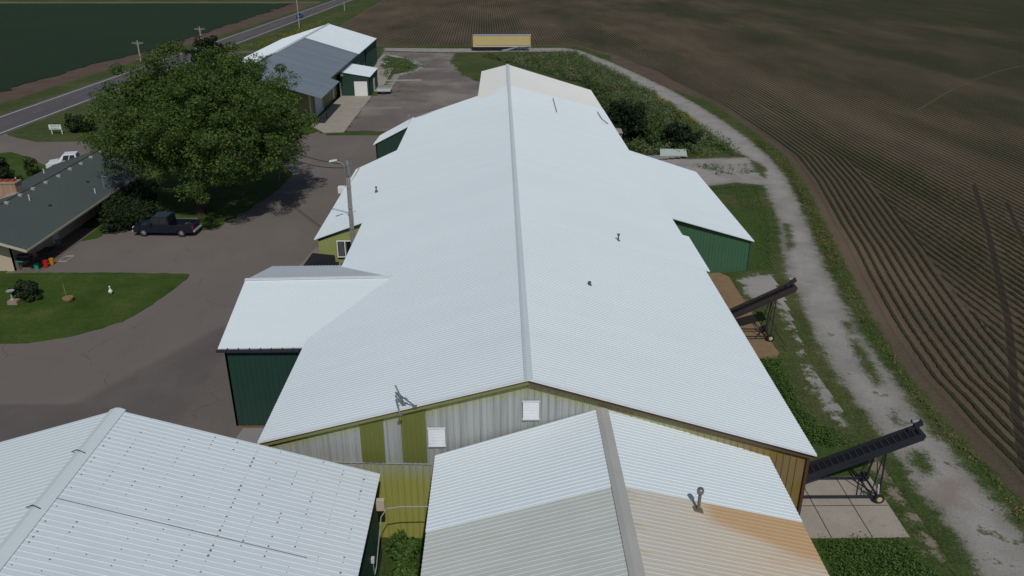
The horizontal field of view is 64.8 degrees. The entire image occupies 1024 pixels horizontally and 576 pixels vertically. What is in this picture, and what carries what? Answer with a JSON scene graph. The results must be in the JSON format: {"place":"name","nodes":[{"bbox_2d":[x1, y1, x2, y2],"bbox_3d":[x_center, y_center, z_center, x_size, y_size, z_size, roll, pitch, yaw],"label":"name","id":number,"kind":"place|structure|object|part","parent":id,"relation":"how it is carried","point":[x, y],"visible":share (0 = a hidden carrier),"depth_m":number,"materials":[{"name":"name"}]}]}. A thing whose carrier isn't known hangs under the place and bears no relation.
{"place":"outdoors","nodes":[
{"label":"outdoors","id":0,"kind":"place"},
{"bbox_2d":[0,152,45,272],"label":"house lawn","id":1,"kind":"structure","parent":0,"point":[15,162],"depth_m":101.31,"materials":[{"name":"green plant"}]},
{"bbox_2d":[0,154,23,181],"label":"conifer","id":2,"kind":"object","parent":1,"relation":"on","point":[6,172],"visible":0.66,"depth_m":91.91,"materials":[{"name":"green plant"}]},
{"bbox_2d":[21,156,38,175],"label":"bush","id":3,"kind":"object","parent":1,"relation":"on","point":[30,167],"visible":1,"depth_m":96.97,"materials":[{"name":"green plant"}]},
{"bbox_2d":[0,149,147,270],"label":"house","id":4,"kind":"structure","parent":1,"relation":"on","point":[47,207],"depth_m":76.92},
{"bbox_2d":[52,232,59,243],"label":"door","id":5,"kind":"structure","parent":4,"relation":"in","point":[55,236],"depth_m":75.98,"materials":[{"name":"glass"}]},
{"bbox_2d":[11,228,96,272],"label":"walkway","id":6,"kind":"structure","parent":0,"point":[73,238],"depth_m":74.81,"materials":[{"name":"concrete"}]},
{"bbox_2d":[16,253,34,269],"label":"grill","id":7,"kind":"object","parent":6,"relation":"on","point":[22,257],"visible":0.98,"depth_m":69.73,"materials":[{"name":"black metal"}]},
{"bbox_2d":[33,263,38,269],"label":"bucket","id":8,"kind":"object","parent":6,"relation":"on","point":[36,266],"visible":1,"depth_m":70.00,"materials":[{"name":"paint"}]},
{"bbox_2d":[42,260,48,267],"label":"bucket","id":9,"kind":"object","parent":6,"relation":"on","point":[45,263],"visible":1,"depth_m":70.47,"materials":[{"name":"paint"}]},
{"bbox_2d":[55,239,65,249],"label":"patio chair","id":10,"kind":"object","parent":6,"relation":"on","point":[58,242],"visible":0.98,"depth_m":74.37,"materials":[{"name":"metal"}]},
{"bbox_2d":[0,272,188,343],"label":"front lawn","id":11,"kind":"structure","parent":0,"point":[93,305],"depth_m":63.95,"materials":[{"name":"green plant"}]},
{"bbox_2d":[5,289,20,304],"bbox_3d":[-39.343,0.724,63.525,0.770,1.130,0.640,0,24,-1],"label":"birdbath","id":12,"kind":"object","parent":11,"relation":"on","point":[14,301],"visible":1,"depth_m":63.45,"materials":[{"name":"grey stone"}]},
{"bbox_2d":[9,279,42,302],"bbox_3d":[-38.676,0.133,64.379,2.475,1.787,2.112,0,24,-1],"label":"yard shrub","id":13,"kind":"object","parent":11,"relation":"on","point":[28,290],"visible":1,"depth_m":63.90,"materials":[{"name":"green plant"}]},
{"bbox_2d":[62,283,73,302],"bbox_3d":[-35.315,0.384,63.952,0.840,1.406,0.877,0,24,-1],"label":"planter stump","id":14,"kind":"object","parent":11,"relation":"on","point":[68,298],"visible":1,"depth_m":64.02,"materials":[{"name":"brown wood"}]},
{"bbox_2d":[10,90,180,140],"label":"lawn","id":15,"kind":"structure","parent":0,"point":[40,130],"depth_m":120.36,"materials":[{"name":"green plant"}]},
{"bbox_2d":[48,124,62,133],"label":"road sign","id":16,"kind":"object","parent":15,"relation":"on","point":[50,126],"visible":1,"depth_m":116.58,"materials":[{"name":"white metal"}]},
{"bbox_2d":[64,113,97,132],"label":"bush","id":17,"kind":"object","parent":15,"relation":"on","point":[75,124],"visible":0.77,"depth_m":117.19,"materials":[{"name":"green plant"}]},
{"bbox_2d":[0,2,263,2],"bbox_3d":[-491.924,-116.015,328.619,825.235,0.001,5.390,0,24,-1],"label":"track","id":18,"kind":"structure","parent":0,"point":[115,2],"depth_m":332.34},
{"bbox_2d":[0,3,291,91],"bbox_3d":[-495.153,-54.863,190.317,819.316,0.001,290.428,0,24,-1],"label":"bean field","id":19,"kind":"structure","parent":0,"point":[39,41],"depth_m":240.56,"materials":[{"name":"green plant"}]},
{"bbox_2d":[0,2,325,107],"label":"soil headland","id":20,"kind":"structure","parent":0,"point":[34,89],"depth_m":175.52,"materials":[{"name":"brown soil"}]},
{"bbox_2d":[132,40,142,60],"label":"power pole","id":21,"kind":"object","parent":20,"relation":"on","point":[138,48],"visible":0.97,"depth_m":181.10,"materials":[{"name":"grey wood"}]},
{"bbox_2d":[0,0,351,135],"bbox_3d":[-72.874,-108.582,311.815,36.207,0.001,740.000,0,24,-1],"label":"highway","id":22,"kind":"structure","parent":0,"point":[26,115],"depth_m":148.14,"materials":[{"name":"grey asphalt"}]},
{"bbox_2d":[1,3,325,116],"bbox_3d":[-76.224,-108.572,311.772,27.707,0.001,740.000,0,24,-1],"label":"edge line","id":23,"kind":"object","parent":22,"relation":"on","point":[127,72],"visible":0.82,"depth_m":156.38,"materials":[{"name":"paint"}]},
{"bbox_2d":[2,2,344,132],"bbox_3d":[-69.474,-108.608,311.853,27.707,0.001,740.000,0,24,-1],"label":"edge line","id":24,"kind":"object","parent":22,"relation":"on","point":[115,89],"visible":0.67,"depth_m":137.01,"materials":[{"name":"paint"}]},
{"bbox_2d":[81,157,291,240],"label":"tree lawn","id":25,"kind":"structure","parent":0,"point":[225,203],"depth_m":89.48,"materials":[{"name":"green plant"}]},
{"bbox_2d":[95,192,133,215],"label":"shrub","id":26,"kind":"object","parent":25,"relation":"on","point":[121,201],"visible":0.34,"depth_m":81.01,"materials":[{"name":"green plant"}]},
{"bbox_2d":[97,204,142,232],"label":"shrub","id":27,"kind":"object","parent":25,"relation":"on","point":[117,218],"visible":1,"depth_m":78.60,"materials":[{"name":"green plant"}]},
{"bbox_2d":[115,179,160,203],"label":"shrub","id":28,"kind":"object","parent":25,"relation":"on","point":[137,190],"visible":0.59,"depth_m":84.56,"materials":[{"name":"green plant"}]},
{"bbox_2d":[123,199,164,222],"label":"shrub","id":29,"kind":"object","parent":25,"relation":"on","point":[146,209],"visible":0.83,"depth_m":81.24,"materials":[{"name":"green plant"}]},
{"bbox_2d":[75,39,319,215],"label":"broadleaf tree","id":30,"kind":"object","parent":25,"relation":"on","point":[207,127],"visible":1,"depth_m":76.95,"materials":[{"name":"green plant"}]},
{"bbox_2d":[6,0,374,141],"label":"verge","id":31,"kind":"structure","parent":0,"point":[352,6],"depth_m":251.61,"materials":[{"name":"green plant"}]},
{"bbox_2d":[181,35,228,71],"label":"young tree","id":32,"kind":"object","parent":31,"relation":"on","point":[204,42],"visible":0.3,"depth_m":168.34,"materials":[{"name":"green plant"}]},
{"bbox_2d":[234,11,340,51],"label":"yellow flowers","id":33,"kind":"object","parent":31,"relation":"on","point":[311,25],"visible":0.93,"depth_m":226.65,"materials":[{"name":"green plant"}]},
{"bbox_2d":[296,0,299,28],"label":"power pole","id":34,"kind":"object","parent":31,"relation":"on","point":[298,14],"visible":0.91,"depth_m":242.30,"materials":[{"name":"grey wood"}]},
{"bbox_2d":[228,50,257,53],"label":"farm road","id":35,"kind":"structure","parent":0,"point":[243,52],"depth_m":195.66,"materials":[{"name":"grey asphalt"}]},
{"bbox_2d":[280,123,319,135],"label":"corner lawn","id":36,"kind":"structure","parent":0,"point":[310,131],"depth_m":119.11,"materials":[{"name":"green plant"}]},
{"bbox_2d":[299,247,319,265],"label":"walkway","id":37,"kind":"structure","parent":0,"point":[315,250],"depth_m":73.46,"materials":[{"name":"beige concrete"}]},
{"bbox_2d":[312,96,370,132],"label":"concrete apron","id":38,"kind":"object","parent":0,"point":[342,112],"visible":0.85,"depth_m":129.44,"materials":[{"name":"beige concrete"}]},
{"bbox_2d":[377,68,392,85],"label":"concrete pad","id":39,"kind":"object","parent":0,"point":[382,79],"visible":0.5,"depth_m":163.22,"materials":[{"name":"grey concrete"}]},
{"bbox_2d":[0,0,785,575],"bbox_3d":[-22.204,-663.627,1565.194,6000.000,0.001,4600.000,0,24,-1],"label":"ground","id":40,"kind":"structure","parent":0,"point":[480,64],"depth_m":142.91,"materials":[{"name":"green plant"}]},
{"bbox_2d":[0,132,379,441],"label":"paved yard","id":41,"kind":"structure","parent":40,"relation":"on","point":[161,359],"depth_m":61.08,"materials":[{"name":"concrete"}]},
{"bbox_2d":[48,258,53,264],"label":"bucket","id":42,"kind":"object","parent":41,"relation":"on","point":[51,260],"visible":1,"depth_m":71.03,"materials":[{"name":"plastic"}]},
{"bbox_2d":[46,151,79,168],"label":"pickup truck","id":43,"kind":"object","parent":41,"relation":"on","point":[65,156],"visible":0.29,"depth_m":98.78,"materials":[{"name":"white paint"}]},
{"bbox_2d":[58,255,73,261],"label":"ground frame","id":44,"kind":"object","parent":41,"relation":"on","point":[64,257],"visible":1,"depth_m":72.37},
{"bbox_2d":[132,212,201,236],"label":"pickup truck","id":45,"kind":"object","parent":41,"relation":"on","point":[163,222],"visible":1,"depth_m":77.51,"materials":[{"name":"blue paint"}]},
{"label":"side window","id":46,"kind":"part","parent":45,"relation":"part of","materials":[{"name":"grey glass"}]},
{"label":"side window","id":47,"kind":"part","parent":45,"relation":"part of","materials":[{"name":"grey glass"}]},
{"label":"rear window","id":48,"kind":"part","parent":45,"relation":"part of","materials":[{"name":"black glass"}]},
{"bbox_2d":[216,265,392,427],"bbox_3d":[-11.972,2.704,52.161,9.926,6.812,12.703,0,24,-1],"label":"side annex","id":49,"kind":"object","parent":41,"relation":"on","point":[280,315],"visible":0.77,"depth_m":47.86,"materials":[{"name":"white metal"}]},
{"bbox_2d":[303,253,338,265],"bbox_3d":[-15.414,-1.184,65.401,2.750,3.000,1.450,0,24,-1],"label":"dumpster","id":50,"kind":"object","parent":41,"relation":"on","point":[315,259],"visible":0.25,"depth_m":65.04,"materials":[{"name":"black metal"}]},
{"bbox_2d":[329,159,354,244],"bbox_3d":[-13.268,-5.000,64.565,1.760,10.859,0.516,0,24,-1],"label":"utility pole","id":51,"kind":"object","parent":41,"relation":"on","point":[350,206],"visible":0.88,"depth_m":63.57,"materials":[{"name":"grey wood"}]},
{"bbox_2d":[260,138,345,167],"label":"power line","id":52,"kind":"object","parent":51,"relation":"attached to","point":[310,164],"visible":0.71,"depth_m":69.76,"materials":[{"name":"black metal"}]},
{"bbox_2d":[278,144,340,163],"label":"power line","id":53,"kind":"object","parent":51,"relation":"attached to","point":[308,157],"visible":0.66,"depth_m":70.28,"materials":[{"name":"black metal"}]},
{"bbox_2d":[314,150,396,264],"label":"office lean to","id":54,"kind":"object","parent":41,"relation":"on","point":[333,236],"visible":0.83,"depth_m":70.22,"materials":[{"name":"white metal"}]},
{"bbox_2d":[338,186,344,193],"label":"eave unit","id":55,"kind":"object","parent":54,"relation":"attached to","point":[341,189],"visible":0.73,"depth_m":78.67,"materials":[{"name":"white metal"}]},
{"bbox_2d":[336,240,350,256],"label":"window","id":56,"kind":"structure","parent":54,"relation":"in","point":[343,246],"depth_m":65.92,"materials":[{"name":"white glass"}]},
{"bbox_2d":[373,117,413,158],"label":"side shed","id":57,"kind":"structure","parent":41,"relation":"on","point":[388,142],"depth_m":99.37,"materials":[{"name":"green metal"}]},
{"bbox_2d":[0,408,381,575],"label":"front barn","id":58,"kind":"structure","parent":40,"relation":"on","point":[117,492],"depth_m":31.54,"materials":[{"name":"white metal"}]},
{"bbox_2d":[371,556,374,563],"bbox_3d":[-6.004,11.736,34.807,0.140,0.250,0.200,0,24,-1],"label":"junction box","id":59,"kind":"object","parent":58,"relation":"attached to","point":[372,559],"visible":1,"depth_m":34.76,"materials":[{"name":"grey metal"}]},
{"bbox_2d":[376,498,384,510],"bbox_3d":[-5.917,9.745,36.278,0.370,0.600,0.200,0,24,-1],"label":"electrical box","id":60,"kind":"object","parent":58,"relation":"attached to","point":[380,504],"visible":0.97,"depth_m":36.20,"materials":[{"name":"beige metal"}]},
{"bbox_2d":[373,506,428,574],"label":"conduit","id":61,"kind":"object","parent":58,"relation":"attached to","point":[380,527],"visible":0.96,"depth_m":35.21,"materials":[{"name":"grey metal"}]},
{"bbox_2d":[236,428,263,443],"bbox_3d":[-13.452,9.130,45.989,5.900,0.040,4.050,0,24,-1],"label":"concrete pad","id":62,"kind":"object","parent":40,"relation":"on","point":[251,435],"visible":0.14,"depth_m":47.20,"materials":[{"name":"grey concrete"}]},
{"bbox_2d":[225,23,376,119],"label":"store building","id":63,"kind":"structure","parent":40,"relation":"on","point":[317,60],"depth_m":143.03,"materials":[{"name":"grey metal"}]},
{"bbox_2d":[314,97,322,115],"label":"garage door","id":64,"kind":"structure","parent":63,"relation":"in","point":[319,108],"depth_m":129.19,"materials":[{"name":"grey metal"}]},
{"bbox_2d":[386,529,422,560],"bbox_3d":[-5.059,11.985,37.709,1.594,1.695,1.423,-15,28,-31],"label":"vine","id":65,"kind":"object","parent":40,"relation":"on","point":[401,542],"visible":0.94,"depth_m":37.32,"materials":[{"name":"green plant"}]},
{"bbox_2d":[391,553,421,575],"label":"vine","id":66,"kind":"object","parent":40,"relation":"on","point":[406,565],"visible":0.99,"depth_m":36.62,"materials":[{"name":"green plant"}]},
{"bbox_2d":[257,85,816,537],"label":"long barn","id":67,"kind":"structure","parent":40,"relation":"on","point":[491,229],"depth_m":44.26,"materials":[{"name":"white metal"}]},
{"bbox_2d":[395,385,416,415],"bbox_3d":[-4.709,4.940,35.589,1.010,0.968,1.017,0,24,-1],"label":"antenna mount","id":68,"kind":"object","parent":67,"relation":"on","point":[400,396],"visible":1,"depth_m":35.79,"materials":[{"name":"grey metal"}]},
{"bbox_2d":[427,427,445,446],"bbox_3d":[-3.426,6.784,36.693,0.824,1.004,0.140,0,24,-1],"label":"gable window","id":69,"kind":"structure","parent":67,"relation":"in","point":[436,435],"depth_m":36.64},
{"bbox_2d":[522,400,539,419],"bbox_3d":[0.846,5.443,35.920,0.776,0.970,0.140,0,24,-1],"label":"gable window","id":70,"kind":"structure","parent":67,"relation":"in","point":[530,408],"depth_m":35.87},
{"bbox_2d":[477,64,602,108],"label":"end section","id":71,"kind":"object","parent":40,"relation":"on","point":[492,80],"visible":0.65,"depth_m":109.85,"materials":[{"name":"beige metal"}]},
{"bbox_2d":[493,55,666,125],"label":"dry weeds","id":72,"kind":"object","parent":40,"relation":"on","point":[573,73],"visible":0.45,"depth_m":163.93,"materials":[{"name":"green plant"}]},
{"bbox_2d":[601,104,609,112],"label":"bush","id":73,"kind":"object","parent":40,"relation":"on","point":[605,107],"visible":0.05,"depth_m":120.96,"materials":[{"name":"green plant"}]},
{"bbox_2d":[482,48,742,157],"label":"tall weeds","id":74,"kind":"object","parent":40,"relation":"on","point":[582,61],"visible":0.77,"depth_m":150.35,"materials":[{"name":"green plant"}]},
{"bbox_2d":[605,100,648,140],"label":"bush","id":75,"kind":"object","parent":40,"relation":"on","point":[628,119],"visible":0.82,"depth_m":111.10,"materials":[{"name":"green plant"}]},
{"bbox_2d":[642,125,665,146],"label":"bush","id":76,"kind":"object","parent":40,"relation":"on","point":[653,134],"visible":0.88,"depth_m":108.76,"materials":[{"name":"green plant"}]},
{"bbox_2d":[643,89,699,125],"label":"weeds","id":77,"kind":"object","parent":40,"relation":"on","point":[662,99],"visible":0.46,"depth_m":127.01,"materials":[{"name":"green plant"}]},
{"bbox_2d":[660,120,703,151],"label":"bush","id":78,"kind":"object","parent":40,"relation":"on","point":[678,135],"visible":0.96,"depth_m":107.53,"materials":[{"name":"green plant"}]},
{"bbox_2d":[629,150,753,272],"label":"green lean to","id":79,"kind":"object","parent":40,"relation":"on","point":[687,196],"visible":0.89,"depth_m":70.57,"materials":[{"name":"white metal"}]},
{"bbox_2d":[379,47,1023,575],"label":"gravel lane","id":80,"kind":"structure","parent":40,"relation":"on","point":[963,509],"depth_m":54.07,"materials":[{"name":"grey gravel"}]},
{"bbox_2d":[472,34,530,50],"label":"cargo trailer","id":81,"kind":"object","parent":80,"relation":"on","point":[482,42],"visible":1,"depth_m":197.09,"materials":[{"name":"yellow metal"}]},
{"bbox_2d":[649,155,686,158],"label":"board pile","id":82,"kind":"object","parent":80,"relation":"on","point":[660,157],"visible":0.54,"depth_m":104.01,"materials":[{"name":"grey wood"}]},
{"bbox_2d":[660,149,686,155],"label":"loose sheet","id":83,"kind":"object","parent":80,"relation":"on","point":[671,152],"visible":1,"depth_m":104.89,"materials":[{"name":"white metal"}]},
{"bbox_2d":[696,162,756,174],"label":"apron weeds","id":84,"kind":"object","parent":80,"relation":"on","point":[706,166],"visible":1,"depth_m":99.56,"materials":[{"name":"green plant"}]},
{"bbox_2d":[750,135,1023,521],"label":"verge weeds","id":85,"kind":"object","parent":80,"relation":"on","point":[801,192],"visible":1,"depth_m":71.01,"materials":[{"name":"green plant"}]},
{"bbox_2d":[374,54,425,91],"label":"yard grass","id":86,"kind":"structure","parent":0,"point":[392,76],"depth_m":175.37,"materials":[{"name":"green plant"}]},
{"bbox_2d":[319,47,480,134],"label":"gravel yard","id":87,"kind":"structure","parent":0,"point":[447,79],"depth_m":146.30,"materials":[{"name":"grey gravel"}]},
{"bbox_2d":[339,63,377,95],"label":"garage shed","id":88,"kind":"structure","parent":87,"relation":"on","point":[358,80],"depth_m":143.78,"materials":[{"name":"green metal"}]},
{"bbox_2d":[354,81,367,95],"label":"roller door","id":89,"kind":"structure","parent":88,"relation":"in","point":[360,87],"depth_m":143.56,"materials":[{"name":"white metal"}]},
{"bbox_2d":[377,85,391,92],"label":"covered trailer","id":90,"kind":"object","parent":87,"relation":"on","point":[384,88],"visible":1,"depth_m":145.38,"materials":[{"name":"metal"}]},
{"bbox_2d":[386,79,420,80],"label":"concrete strip","id":91,"kind":"object","parent":87,"relation":"on","point":[406,80],"visible":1,"depth_m":158.71,"materials":[{"name":"grey concrete"}]},
{"bbox_2d":[502,45,535,52],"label":"metal frames","id":92,"kind":"structure","parent":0,"point":[519,49],"depth_m":196.07,"materials":[{"name":"grey metal"}]},
{"bbox_2d":[615,128,622,137],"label":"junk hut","id":93,"kind":"object","parent":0,"point":[619,130],"visible":0.29,"depth_m":108.71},
{"bbox_2d":[421,407,829,575],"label":"weathered barn","id":94,"kind":"structure","parent":0,"point":[600,491],"depth_m":31.39,"materials":[{"name":"white metal"}]},
{"bbox_2d":[610,54,700,99],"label":"bare soil","id":95,"kind":"structure","parent":0,"point":[658,77],"depth_m":164.35,"materials":[{"name":"brown soil"}]},
{"bbox_2d":[332,0,1023,178],"bbox_3d":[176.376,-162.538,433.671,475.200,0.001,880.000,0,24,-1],"label":"crop field","id":96,"kind":"structure","parent":0,"point":[951,72],"depth_m":204.10,"materials":[{"name":"brown soil"}]},
{"bbox_2d":[716,209,854,475],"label":"barnside lawn","id":97,"kind":"structure","parent":0,"point":[742,219],"depth_m":72.19,"materials":[{"name":"green plant"}]},
{"bbox_2d":[708,273,778,358],"bbox_3d":[15.413,1.842,62.446,6.429,0.040,16.010,0,24,-1],"label":"rusty pad","id":98,"kind":"object","parent":97,"relation":"on","point":[731,296],"visible":0.32,"depth_m":61.00,"materials":[{"name":"concrete"}]},
{"bbox_2d":[729,277,797,341],"bbox_3d":[16.754,1.484,57.663,6.897,4.488,1.730,0,24,-1],"label":"conveyor","id":99,"kind":"object","parent":98,"relation":"on","point":[770,297],"visible":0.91,"depth_m":57.41,"materials":[{"name":"black metal"}]},
{"bbox_2d":[727,183,781,268],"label":"barnside grass","id":100,"kind":"structure","parent":97,"relation":"on","point":[747,195],"depth_m":83.77,"materials":[{"name":"green plant"}]},
{"bbox_2d":[725,270,813,363],"bbox_3d":[21.404,1.795,62.542,7.061,0.001,16.587,0,24,-1],"label":"gravel patch","id":101,"kind":"object","parent":97,"relation":"on","point":[750,284],"visible":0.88,"depth_m":63.48,"materials":[{"name":"grey gravel"}]},
{"bbox_2d":[778,352,864,448],"bbox_3d":[20.010,6.838,51.156,4.175,0.001,11.528,0,24,-1],"label":"gravel patch","id":102,"kind":"object","parent":97,"relation":"on","point":[815,394],"visible":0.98,"depth_m":50.54,"materials":[{"name":"grey gravel"}]},
{"bbox_2d":[761,355,915,532],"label":"grass strip","id":103,"kind":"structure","parent":97,"relation":"on","point":[775,368],"depth_m":49.43,"materials":[{"name":"green plant"}]},
{"bbox_2d":[800,477,909,537],"bbox_3d":[14.966,11.177,41.367,8.800,0.040,4.800,0,24,-1],"label":"concrete pad","id":104,"kind":"object","parent":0,"point":[847,522],"visible":0.5,"depth_m":40.80,"materials":[{"name":"beige concrete"}]},
{"bbox_2d":[805,478,885,537],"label":"pad joints","id":105,"kind":"object","parent":104,"relation":"on","point":[841,505],"visible":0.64,"depth_m":41.36,"materials":[{"name":"grey concrete"}]},
{"bbox_2d":[803,419,925,503],"bbox_3d":[17.111,8.790,41.544,7.745,4.182,2.090,0,24,-1],"label":"conveyor","id":106,"kind":"object","parent":104,"relation":"on","point":[867,451],"visible":0.87,"depth_m":41.36,"materials":[{"name":"black paint"}]},
{"bbox_2d":[810,538,918,575],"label":"pad lawn","id":107,"kind":"structure","parent":0,"point":[826,561],"depth_m":38.21,"materials":[{"name":"green plant"}]},
{"bbox_2d":[816,531,943,575],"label":"grass patch","id":108,"kind":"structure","parent":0,"point":[888,556],"depth_m":37.62,"materials":[{"name":"green plant"}]},
{"bbox_2d":[747,130,1023,506],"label":"crop field","id":109,"kind":"structure","parent":0,"point":[926,229],"depth_m":72.37,"materials":[{"name":"brown soil"}]},
{"bbox_2d":[835,442,954,575],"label":"bare patch","id":110,"kind":"object","parent":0,"point":[923,539],"visible":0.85,"depth_m":39.94,"materials":[{"name":"grey gravel"}]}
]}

